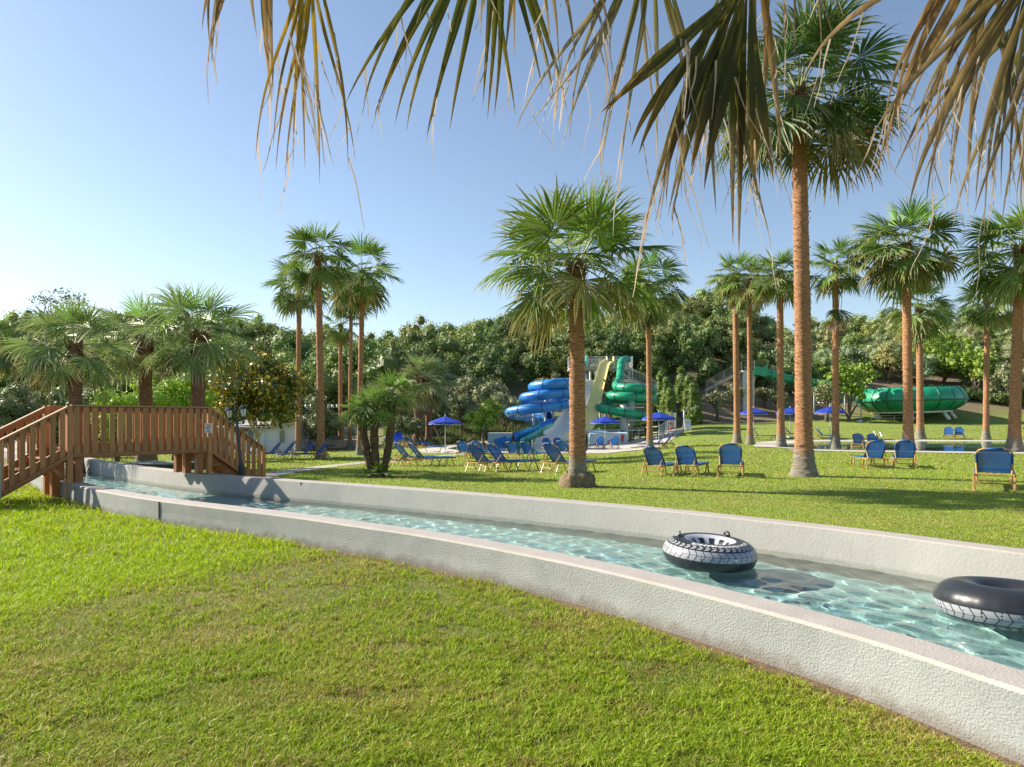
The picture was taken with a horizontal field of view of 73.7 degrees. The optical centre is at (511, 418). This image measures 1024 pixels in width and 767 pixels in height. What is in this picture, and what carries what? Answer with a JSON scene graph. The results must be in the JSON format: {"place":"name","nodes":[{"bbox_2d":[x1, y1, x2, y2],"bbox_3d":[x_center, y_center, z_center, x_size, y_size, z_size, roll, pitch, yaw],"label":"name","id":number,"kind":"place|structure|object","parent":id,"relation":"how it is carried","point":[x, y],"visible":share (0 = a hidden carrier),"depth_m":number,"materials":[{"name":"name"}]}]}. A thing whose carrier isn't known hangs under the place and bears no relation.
{"place":"outdoors","nodes":[
{"label":"outdoors","id":0,"kind":"place"},
{"bbox_2d":[266,454,463,476],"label":"stone path","id":1,"kind":"structure","parent":0,"point":[275,473],"depth_m":24.23,"materials":[{"name":"beige stone"}]},
{"bbox_2d":[0,459,1019,766],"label":"lawn","id":2,"kind":"structure","parent":0,"point":[332,595],"depth_m":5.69,"materials":[{"name":"plant"}]},
{"bbox_2d":[0,309,41,387],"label":"palm tree","id":3,"kind":"object","parent":2,"relation":"on","point":[6,366],"visible":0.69,"depth_m":22.96,"materials":[{"name":"green plant"}]},
{"bbox_2d":[0,405,265,500],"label":"wooden bridge","id":4,"kind":"structure","parent":2,"relation":"on","point":[156,430],"depth_m":14.73,"materials":[{"name":"brown wood"}]},
{"bbox_2d":[19,485,507,588],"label":"grass","id":5,"kind":"structure","parent":2,"relation":"on","point":[287,544],"depth_m":8.64,"materials":[{"name":"green plant"}]},
{"bbox_2d":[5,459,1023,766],"bbox_3d":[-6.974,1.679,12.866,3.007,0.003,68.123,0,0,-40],"label":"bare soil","id":6,"kind":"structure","parent":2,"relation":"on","point":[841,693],"depth_m":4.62,"materials":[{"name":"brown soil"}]},
{"bbox_2d":[200,0,1023,299],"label":"palm tree","id":7,"kind":"object","parent":2,"relation":"on","point":[714,85],"visible":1,"depth_m":2.60,"materials":[{"name":"green plant"}]},
{"bbox_2d":[0,287,1023,443],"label":"wooded hillside","id":8,"kind":"structure","parent":0,"point":[482,351],"depth_m":91.84,"materials":[{"name":"green plant"}]},
{"bbox_2d":[0,0,1023,339],"label":"sky","id":9,"kind":"structure","parent":0,"point":[118,172],"materials":[{"name":"blue"}]},
{"bbox_2d":[4,343,1023,548],"bbox_3d":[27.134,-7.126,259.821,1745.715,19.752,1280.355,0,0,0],"label":"lawn","id":10,"kind":"structure","parent":0,"point":[969,414],"depth_m":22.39,"materials":[{"name":"green plant"}]},
{"bbox_2d":[0,381,42,446],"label":"olive tree","id":11,"kind":"object","parent":10,"relation":"on","point":[13,408],"visible":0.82,"depth_m":40.61,"materials":[{"name":"green plant"}]},
{"bbox_2d":[26,290,65,348],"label":"eucalyptus tree","id":12,"kind":"object","parent":10,"relation":"on","point":[44,301],"visible":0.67,"depth_m":87.89,"materials":[{"name":"green plant"}]},
{"bbox_2d":[29,390,67,426],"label":"olive tree","id":13,"kind":"object","parent":10,"relation":"on","point":[42,399],"visible":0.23,"depth_m":43.47,"materials":[{"name":"green plant"}]},
{"bbox_2d":[42,392,82,425],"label":"tree","id":14,"kind":"object","parent":10,"relation":"on","point":[58,401],"visible":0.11,"depth_m":37.50,"materials":[{"name":"green plant"}]},
{"bbox_2d":[51,287,88,340],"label":"eucalyptus tree","id":15,"kind":"object","parent":10,"relation":"on","point":[62,297],"visible":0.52,"depth_m":85.76,"materials":[{"name":"green plant"}]},
{"bbox_2d":[0,290,142,473],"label":"palm tree","id":16,"kind":"object","parent":10,"relation":"on","point":[73,369],"visible":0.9,"depth_m":21.19,"materials":[{"name":"green plant"}]},
{"bbox_2d":[56,323,117,403],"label":"olive tree","id":17,"kind":"object","parent":10,"relation":"on","point":[88,356],"visible":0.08,"depth_m":59.55,"materials":[{"name":"green plant"}]},
{"bbox_2d":[82,387,109,442],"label":"olive tree","id":18,"kind":"object","parent":10,"relation":"on","point":[85,399],"visible":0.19,"depth_m":45.59,"materials":[{"name":"green plant"}]},
{"bbox_2d":[89,388,138,461],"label":"leafy tree","id":19,"kind":"object","parent":10,"relation":"on","point":[123,399],"visible":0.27,"depth_m":30.04,"materials":[{"name":"green plant"}]},
{"bbox_2d":[83,287,215,461],"bbox_3d":[-13.507,-1.497,24.999,4.491,6.946,4.461,0,0,38],"label":"palm tree","id":20,"kind":"object","parent":10,"relation":"on","point":[145,393],"visible":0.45,"depth_m":24.90,"materials":[{"name":"green plant"}]},
{"bbox_2d":[127,461,194,469],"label":"path","id":21,"kind":"structure","parent":10,"relation":"on","point":[165,464],"depth_m":21.09,"materials":[{"name":"grey concrete"}]},
{"bbox_2d":[129,372,220,460],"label":"leafy tree","id":22,"kind":"object","parent":10,"relation":"on","point":[171,393],"visible":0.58,"depth_m":32.52,"materials":[{"name":"green plant"}]},
{"bbox_2d":[120,277,265,469],"bbox_3d":[-10.831,-1.479,23.601,4.499,6.819,4.443,0,0,-21],"label":"palm tree","id":23,"kind":"object","parent":10,"relation":"on","point":[200,345],"visible":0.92,"depth_m":23.23,"materials":[{"name":"green plant"}]},
{"bbox_2d":[224,402,246,474],"bbox_3d":[-6.353,0.665,15.900,0.540,2.118,0.182,-5,0,0],"label":"street lamp","id":24,"kind":"object","parent":10,"relation":"on","point":[242,409],"visible":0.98,"depth_m":15.87,"materials":[{"name":"black metal"}]},
{"bbox_2d":[180,419,308,450],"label":"white building","id":25,"kind":"structure","parent":10,"relation":"on","point":[271,438],"depth_m":58.00,"materials":[{"name":"stone"}]},
{"bbox_2d":[206,345,310,456],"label":"magnolia tree","id":26,"kind":"object","parent":10,"relation":"on","point":[274,387],"visible":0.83,"depth_m":35.98,"materials":[{"name":"green plant"}]},
{"bbox_2d":[260,256,330,451],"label":"palm tree","id":27,"kind":"object","parent":10,"relation":"on","point":[291,303],"visible":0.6,"depth_m":56.33,"materials":[{"name":"green plant"}]},
{"bbox_2d":[276,219,359,458],"bbox_3d":[-10.077,-4.124,35.421,4.473,12.772,4.209,0,0,0],"label":"palm tree","id":28,"kind":"object","parent":10,"relation":"on","point":[331,276],"visible":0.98,"depth_m":35.24,"materials":[{"name":"green plant"}]},
{"bbox_2d":[301,392,343,442],"bbox_3d":[-16.757,0.384,60.148,3.897,5.457,4.752,0,0,-15],"label":"dense bush","id":29,"kind":"object","parent":10,"relation":"on","point":[332,424],"visible":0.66,"depth_m":59.28,"materials":[{"name":"green plant"}]},
{"bbox_2d":[309,427,369,448],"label":"stone terrace","id":30,"kind":"structure","parent":10,"relation":"on","point":[341,443],"depth_m":62.00,"materials":[{"name":"grey stone"}]},
{"bbox_2d":[322,308,365,439],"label":"palm tree","id":31,"kind":"object","parent":10,"relation":"on","point":[340,338],"visible":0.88,"depth_m":62.21,"materials":[{"name":"green plant"}]},
{"bbox_2d":[324,269,374,448],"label":"palm tree","id":32,"kind":"object","parent":10,"relation":"on","point":[349,441],"visible":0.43,"depth_m":61.45,"materials":[{"name":"green plant"}]},
{"bbox_2d":[326,230,404,454],"bbox_3d":[-8.590,-4.271,40.103,4.814,13.161,5.076,0,0,0],"label":"palm tree","id":33,"kind":"object","parent":10,"relation":"on","point":[373,292],"visible":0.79,"depth_m":39.79,"materials":[{"name":"green plant"}]},
{"bbox_2d":[333,365,422,477],"bbox_3d":[-3.803,0.235,19.645,2.546,3.617,1.934,0,0,-23],"label":"fan palm clump","id":34,"kind":"object","parent":10,"relation":"on","point":[390,400],"visible":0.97,"depth_m":19.46,"materials":[{"name":"green plant"}]},
{"bbox_2d":[387,415,428,439],"bbox_3d":[-8.602,1.095,56.036,3.419,3.047,3.097,0,0,0],"label":"dense bush","id":35,"kind":"object","parent":10,"relation":"on","point":[405,425],"visible":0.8,"depth_m":55.52,"materials":[{"name":"green plant"}]},
{"bbox_2d":[391,442,439,465],"bbox_3d":[-3.804,1.403,27.084,1.927,0.956,0.684,0,0,-35],"label":"sun lounger","id":36,"kind":"object","parent":10,"relation":"on","point":[401,450],"visible":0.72,"depth_m":26.74,"materials":[{"name":"blue fabric"}]},
{"bbox_2d":[395,352,450,439],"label":"palm tree","id":37,"kind":"object","parent":10,"relation":"on","point":[420,363],"visible":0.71,"depth_m":56.67,"materials":[{"name":"green plant"}]},
{"bbox_2d":[399,356,461,439],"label":"palm tree","id":38,"kind":"object","parent":10,"relation":"on","point":[428,428],"visible":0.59,"depth_m":57.88,"materials":[{"name":"green plant"}]},
{"bbox_2d":[405,442,455,466],"bbox_3d":[-3.182,1.390,26.650,1.927,0.955,0.684,0,0,-30],"label":"sun lounger","id":39,"kind":"object","parent":10,"relation":"on","point":[415,450],"visible":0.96,"depth_m":26.42,"materials":[{"name":"blue fabric"}]},
{"bbox_2d":[424,400,457,437],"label":"olive tree","id":40,"kind":"object","parent":10,"relation":"on","point":[435,415],"visible":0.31,"depth_m":59.46,"materials":[{"name":"green plant"}]},
{"bbox_2d":[380,414,527,448],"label":"tall grass","id":41,"kind":"structure","parent":10,"relation":"on","point":[457,435],"depth_m":64.00,"materials":[{"name":"green plant"}]},
{"bbox_2d":[446,394,473,433],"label":"olive tree","id":42,"kind":"object","parent":10,"relation":"on","point":[460,408],"visible":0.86,"depth_m":63.47,"materials":[{"name":"green plant"}]},
{"bbox_2d":[453,373,483,399],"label":"olive tree","id":43,"kind":"object","parent":10,"relation":"on","point":[466,384],"visible":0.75,"depth_m":72.17,"materials":[{"name":"green plant"}]},
{"bbox_2d":[462,395,504,445],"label":"leafy tree","id":44,"kind":"object","parent":10,"relation":"on","point":[490,410],"visible":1,"depth_m":52.52,"materials":[{"name":"green plant"}]},
{"bbox_2d":[470,383,499,406],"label":"olive tree","id":45,"kind":"object","parent":10,"relation":"on","point":[486,392],"visible":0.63,"depth_m":69.40,"materials":[{"name":"green plant"}]},
{"bbox_2d":[465,443,519,472],"bbox_3d":[-0.665,1.273,22.527,1.927,0.955,0.684,0,0,-44],"label":"sun lounger","id":46,"kind":"object","parent":10,"relation":"on","point":[478,454],"visible":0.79,"depth_m":22.09,"materials":[{"name":"blue fabric"}]},
{"bbox_2d":[479,379,511,396],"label":"olive tree","id":47,"kind":"object","parent":10,"relation":"on","point":[499,387],"visible":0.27,"depth_m":71.46,"materials":[{"name":"green plant"}]},
{"bbox_2d":[489,389,521,432],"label":"olive tree","id":48,"kind":"object","parent":10,"relation":"on","point":[500,397],"visible":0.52,"depth_m":65.48,"materials":[{"name":"green plant"}]},
{"bbox_2d":[483,443,539,471],"bbox_3d":[-0.015,1.277,22.676,1.927,0.955,0.684,0,0,-37],"label":"sun lounger","id":49,"kind":"object","parent":10,"relation":"on","point":[495,452],"visible":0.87,"depth_m":22.32,"materials":[{"name":"blue fabric"}]},
{"bbox_2d":[519,441,547,459],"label":"sun lounger","id":50,"kind":"object","parent":10,"relation":"on","point":[526,447],"visible":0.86,"depth_m":34.16,"materials":[{"name":"blue fabric"}]},
{"bbox_2d":[419,429,684,452],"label":"pool deck","id":51,"kind":"structure","parent":10,"relation":"on","point":[632,445],"depth_m":48.79,"materials":[{"name":"concrete"}]},
{"bbox_2d":[429,415,461,452],"bbox_3d":[-4.212,0.950,43.013,2.073,2.400,2.074,0,0,0],"label":"parasol","id":52,"kind":"object","parent":51,"relation":"on","point":[445,420],"visible":1,"depth_m":42.50,"materials":[{"name":"blue fabric"}]},
{"bbox_2d":[515,416,558,443],"bbox_3d":[2.960,0.899,59.151,1.421,2.925,8.718,0,0,38],"label":"teal slide","id":53,"kind":"object","parent":51,"relation":"on","point":[533,435],"visible":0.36,"depth_m":57.15,"materials":[{"name":"plastic"}]},
{"bbox_2d":[494,372,586,444],"bbox_3d":[3.245,-1.052,60.553,12.777,7.004,5.336,0,0,-35],"label":"blue tube slide","id":54,"kind":"object","parent":51,"relation":"on","point":[542,399],"visible":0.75,"depth_m":58.32,"materials":[{"name":"plastic"}]},
{"bbox_2d":[533,371,596,444],"bbox_3d":[5.014,-1.240,61.153,3.592,6.879,13.444,0,0,20],"label":"white slide","id":55,"kind":"object","parent":51,"relation":"on","point":[559,427],"visible":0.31,"depth_m":58.12,"materials":[{"name":"plastic"}]},
{"bbox_2d":[560,356,614,441],"bbox_3d":[7.507,-1.848,61.161,2.163,8.606,14.033,0,0,24],"label":"yellow slide","id":56,"kind":"object","parent":51,"relation":"on","point":[595,398],"visible":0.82,"depth_m":61.19,"materials":[{"name":"plastic"}]},
{"bbox_2d":[590,415,618,448],"bbox_3d":[6.570,0.939,48.330,2.074,2.400,2.074,0,0,-20],"label":"parasol","id":57,"kind":"object","parent":51,"relation":"on","point":[604,420],"visible":0.88,"depth_m":47.74,"materials":[{"name":"blue fabric"}]},
{"bbox_2d":[586,429,627,443],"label":"splash wall","id":58,"kind":"structure","parent":51,"relation":"on","point":[593,435],"depth_m":54.50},
{"bbox_2d":[586,356,657,439],"bbox_3d":[10.397,-1.933,60.887,5.476,8.479,12.028,0,0,30],"label":"green tube slide","id":59,"kind":"object","parent":51,"relation":"on","point":[625,396],"visible":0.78,"depth_m":58.66,"materials":[{"name":"plastic"}]},
{"bbox_2d":[540,443,596,473],"bbox_3d":[1.807,1.245,21.924,1.985,0.984,0.704,0,0,-41],"label":"sun lounger","id":60,"kind":"object","parent":10,"relation":"on","point":[554,454],"visible":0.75,"depth_m":21.49,"materials":[{"name":"blue fabric"}]},
{"bbox_2d":[471,169,685,487],"bbox_3d":[1.540,-2.069,16.675,5.021,7.763,4.993,0,0,0],"label":"palm tree","id":61,"kind":"object","parent":10,"relation":"on","point":[555,298],"visible":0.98,"depth_m":16.09,"materials":[{"name":"green plant"}]},
{"bbox_2d":[567,356,657,432],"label":"slide tower","id":62,"kind":"structure","parent":10,"relation":"on","point":[629,368],"depth_m":67.47,"materials":[{"name":"concrete"}]},
{"bbox_2d":[632,420,667,439],"bbox_3d":[12.602,1.014,62.181,2.574,1.806,14.320,0,0,17],"label":"metal railing","id":63,"kind":"object","parent":10,"relation":"on","point":[662,429],"visible":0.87,"depth_m":58.09,"materials":[{"name":"metal"}]},
{"bbox_2d":[609,243,691,445],"bbox_3d":[8.288,-4.263,41.352,5.517,12.712,5.549,0,0,0],"label":"palm tree","id":64,"kind":"object","parent":10,"relation":"on","point":[670,300],"visible":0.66,"depth_m":40.67,"materials":[{"name":"green plant"}]},
{"bbox_2d":[642,411,675,447],"bbox_3d":[9.242,0.679,42.964,2.073,2.400,2.074,0,0,-40],"label":"parasol","id":65,"kind":"object","parent":10,"relation":"on","point":[658,415],"visible":0.83,"depth_m":42.40,"materials":[{"name":"blue fabric"}]},
{"bbox_2d":[641,446,681,476],"bbox_3d":[4.449,1.241,20.263,0.629,0.879,1.773,0,0,35],"label":"sun lounger","id":66,"kind":"object","parent":10,"relation":"on","point":[653,455],"visible":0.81,"depth_m":19.77,"materials":[{"name":"blue fabric"}]},
{"bbox_2d":[652,370,679,428],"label":"conifer hedge","id":67,"kind":"object","parent":10,"relation":"on","point":[665,403],"visible":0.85,"depth_m":74.50,"materials":[{"name":"green plant"}]},
{"bbox_2d":[674,366,704,424],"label":"tree","id":68,"kind":"object","parent":10,"relation":"on","point":[686,391],"visible":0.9,"depth_m":73.01,"materials":[{"name":"green plant"}]},
{"bbox_2d":[673,445,708,475],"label":"sun lounger","id":69,"kind":"object","parent":10,"relation":"on","point":[686,455],"visible":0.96,"depth_m":19.64,"materials":[{"name":"blue fabric"}]},
{"bbox_2d":[703,388,731,421],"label":"olive tree","id":70,"kind":"object","parent":10,"relation":"on","point":[713,400],"visible":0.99,"depth_m":74.77,"materials":[{"name":"green plant"}]},
{"bbox_2d":[705,361,754,410],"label":"staircase","id":71,"kind":"structure","parent":10,"relation":"on","point":[743,385],"depth_m":79.21,"materials":[{"name":"concrete"}]},
{"bbox_2d":[717,443,743,477],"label":"sun lounger","id":72,"kind":"object","parent":10,"relation":"on","point":[730,453],"visible":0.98,"depth_m":19.20,"materials":[{"name":"blue fabric"}]},
{"bbox_2d":[704,249,762,443],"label":"palm tree","id":73,"kind":"object","parent":10,"relation":"on","point":[736,438],"visible":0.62,"depth_m":45.10,"materials":[{"name":"green plant"}]},
{"bbox_2d":[723,383,746,410],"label":"olive tree","id":74,"kind":"object","parent":10,"relation":"on","point":[729,390],"visible":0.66,"depth_m":78.80,"materials":[{"name":"green plant"}]},
{"bbox_2d":[716,253,774,444],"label":"palm tree","id":75,"kind":"object","parent":10,"relation":"on","point":[742,296],"visible":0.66,"depth_m":43.26,"materials":[{"name":"green plant"}]},
{"bbox_2d":[754,387,773,408],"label":"olive tree","id":76,"kind":"object","parent":10,"relation":"on","point":[761,392],"visible":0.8,"depth_m":80.80,"materials":[{"name":"green plant"}]},
{"bbox_2d":[746,247,811,446],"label":"palm tree","id":77,"kind":"object","parent":10,"relation":"on","point":[783,282],"visible":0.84,"depth_m":39.44,"materials":[{"name":"green plant"}]},
{"bbox_2d":[753,365,865,412],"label":"water slide","id":78,"kind":"object","parent":10,"relation":"on","point":[765,372],"visible":0.46,"depth_m":78.86,"materials":[{"name":"plastic"}]},
{"bbox_2d":[701,0,924,476],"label":"palm tree","id":79,"kind":"object","parent":10,"relation":"on","point":[844,119],"visible":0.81,"depth_m":19.24,"materials":[{"name":"green plant"}]},
{"bbox_2d":[812,381,840,421],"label":"olive tree","id":80,"kind":"object","parent":10,"relation":"on","point":[826,390],"visible":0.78,"depth_m":75.30,"materials":[{"name":"green plant"}]},
{"bbox_2d":[793,234,871,447],"bbox_3d":[17.701,-4.153,37.582,4.128,11.929,4.007,0,0,0],"label":"palm tree","id":81,"kind":"object","parent":10,"relation":"on","point":[824,285],"visible":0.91,"depth_m":37.53,"materials":[{"name":"green plant"}]},
{"bbox_2d":[814,355,879,421],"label":"leafy tree","id":82,"kind":"object","parent":10,"relation":"on","point":[848,388],"visible":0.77,"depth_m":74.54,"materials":[{"name":"green plant"}]},
{"bbox_2d":[850,440,888,468],"bbox_3d":[12.176,1.186,23.279,0.684,0.955,1.927,0,0,11],"label":"sun lounger","id":83,"kind":"object","parent":10,"relation":"on","point":[875,449],"visible":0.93,"depth_m":22.64,"materials":[{"name":"blue fabric"}]},
{"bbox_2d":[865,341,912,382],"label":"leafy tree","id":84,"kind":"object","parent":10,"relation":"on","point":[888,357],"visible":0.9,"depth_m":90.86,"materials":[{"name":"green plant"}]},
{"bbox_2d":[754,440,1023,453],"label":"pool edge","id":85,"kind":"object","parent":10,"relation":"on","point":[766,444],"visible":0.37,"depth_m":40.99,"materials":[{"name":"concrete"}]},
{"bbox_2d":[780,441,1023,451],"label":"swimming pool","id":86,"kind":"structure","parent":10,"relation":"in","point":[947,445],"depth_m":40.62,"materials":[{"name":"grey concrete"}]},
{"bbox_2d":[891,440,916,468],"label":"sun lounger","id":87,"kind":"object","parent":10,"relation":"on","point":[904,449],"visible":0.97,"depth_m":22.61,"materials":[{"name":"blue fabric"}]},
{"bbox_2d":[844,189,971,449],"bbox_3d":[20.165,-4.837,35.411,5.952,13.298,6.045,0,0,0],"label":"palm tree","id":88,"kind":"object","parent":10,"relation":"on","point":[893,276],"visible":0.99,"depth_m":34.76,"materials":[{"name":"green plant"}]},
{"bbox_2d":[854,385,969,420],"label":"green bowl slide","id":89,"kind":"object","parent":10,"relation":"on","point":[943,400],"visible":0.75,"depth_m":73.98,"materials":[{"name":"plastic"}]},
{"bbox_2d":[875,279,960,438],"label":"palm tree","id":90,"kind":"object","parent":10,"relation":"on","point":[925,327],"visible":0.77,"depth_m":50.72,"materials":[{"name":"green plant"}]},
{"bbox_2d":[902,330,981,383],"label":"leafy tree","id":91,"kind":"object","parent":10,"relation":"on","point":[944,348],"visible":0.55,"depth_m":89.57,"materials":[{"name":"green plant"}]},
{"bbox_2d":[959,385,982,400],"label":"dense bush","id":92,"kind":"object","parent":10,"relation":"on","point":[975,394],"visible":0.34,"depth_m":83.19,"materials":[{"name":"green plant"}]},
{"bbox_2d":[946,349,1004,390],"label":"leafy tree","id":93,"kind":"object","parent":10,"relation":"on","point":[975,366],"visible":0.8,"depth_m":85.51,"materials":[{"name":"green plant"}]},
{"bbox_2d":[953,275,1012,439],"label":"palm tree","id":94,"kind":"object","parent":10,"relation":"on","point":[980,318],"visible":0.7,"depth_m":50.16,"materials":[{"name":"green plant"}]},
{"bbox_2d":[951,197,1023,450],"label":"palm tree","id":95,"kind":"object","parent":10,"relation":"on","point":[1007,282],"visible":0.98,"depth_m":33.58,"materials":[{"name":"green plant"}]},
{"bbox_2d":[972,448,1015,492],"bbox_3d":[11.412,1.159,16.158,0.807,1.014,2.315,0,0,35],"label":"sun lounger","id":96,"kind":"object","parent":10,"relation":"on","point":[994,460],"visible":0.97,"depth_m":15.46,"materials":[{"name":"blue fabric"}]},
{"bbox_2d":[982,390,1023,404],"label":"dense bush","id":97,"kind":"object","parent":10,"relation":"on","point":[1002,398],"visible":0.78,"depth_m":81.67,"materials":[{"name":"green plant"}]},
{"bbox_2d":[989,361,1023,404],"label":"leafy tree","id":98,"kind":"object","parent":10,"relation":"on","point":[1003,372],"visible":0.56,"depth_m":82.22,"materials":[{"name":"green plant"}]},
{"bbox_2d":[4,447,1023,670],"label":"river water","id":99,"kind":"structure","parent":0,"point":[905,605],"depth_m":7.59,"materials":[{"name":"teal liquid"}]},
{"bbox_2d":[663,531,757,572],"bbox_3d":[2.349,1.568,8.115,1.085,0.401,1.093,2,2,-12],"label":"swim ring","id":100,"kind":"object","parent":99,"relation":"on","point":[707,552],"visible":0.98,"depth_m":7.74,"materials":[{"name":"black plastic"}]},
{"bbox_2d":[933,576,1023,632],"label":"swim ring","id":101,"kind":"object","parent":99,"relation":"on","point":[992,602],"visible":1,"depth_m":5.66,"materials":[{"name":"black plastic"}]},
{"bbox_2d":[449,442,587,450],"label":"slide pool","id":102,"kind":"structure","parent":0,"point":[501,447],"depth_m":49.94,"materials":[{"name":"teal liquid"}]},
{"label":"river bed","id":103,"kind":"structure","parent":0,"visible":0},
{"bbox_2d":[4,448,1023,764],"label":"river wall","id":104,"kind":"structure","parent":103,"relation":"on","point":[974,700],"depth_m":5.09,"materials":[{"name":"paint"}]},
{"bbox_2d":[15,440,1023,581],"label":"river wall","id":105,"kind":"structure","parent":103,"relation":"on","point":[932,559],"depth_m":9.99,"materials":[{"name":"paint"}]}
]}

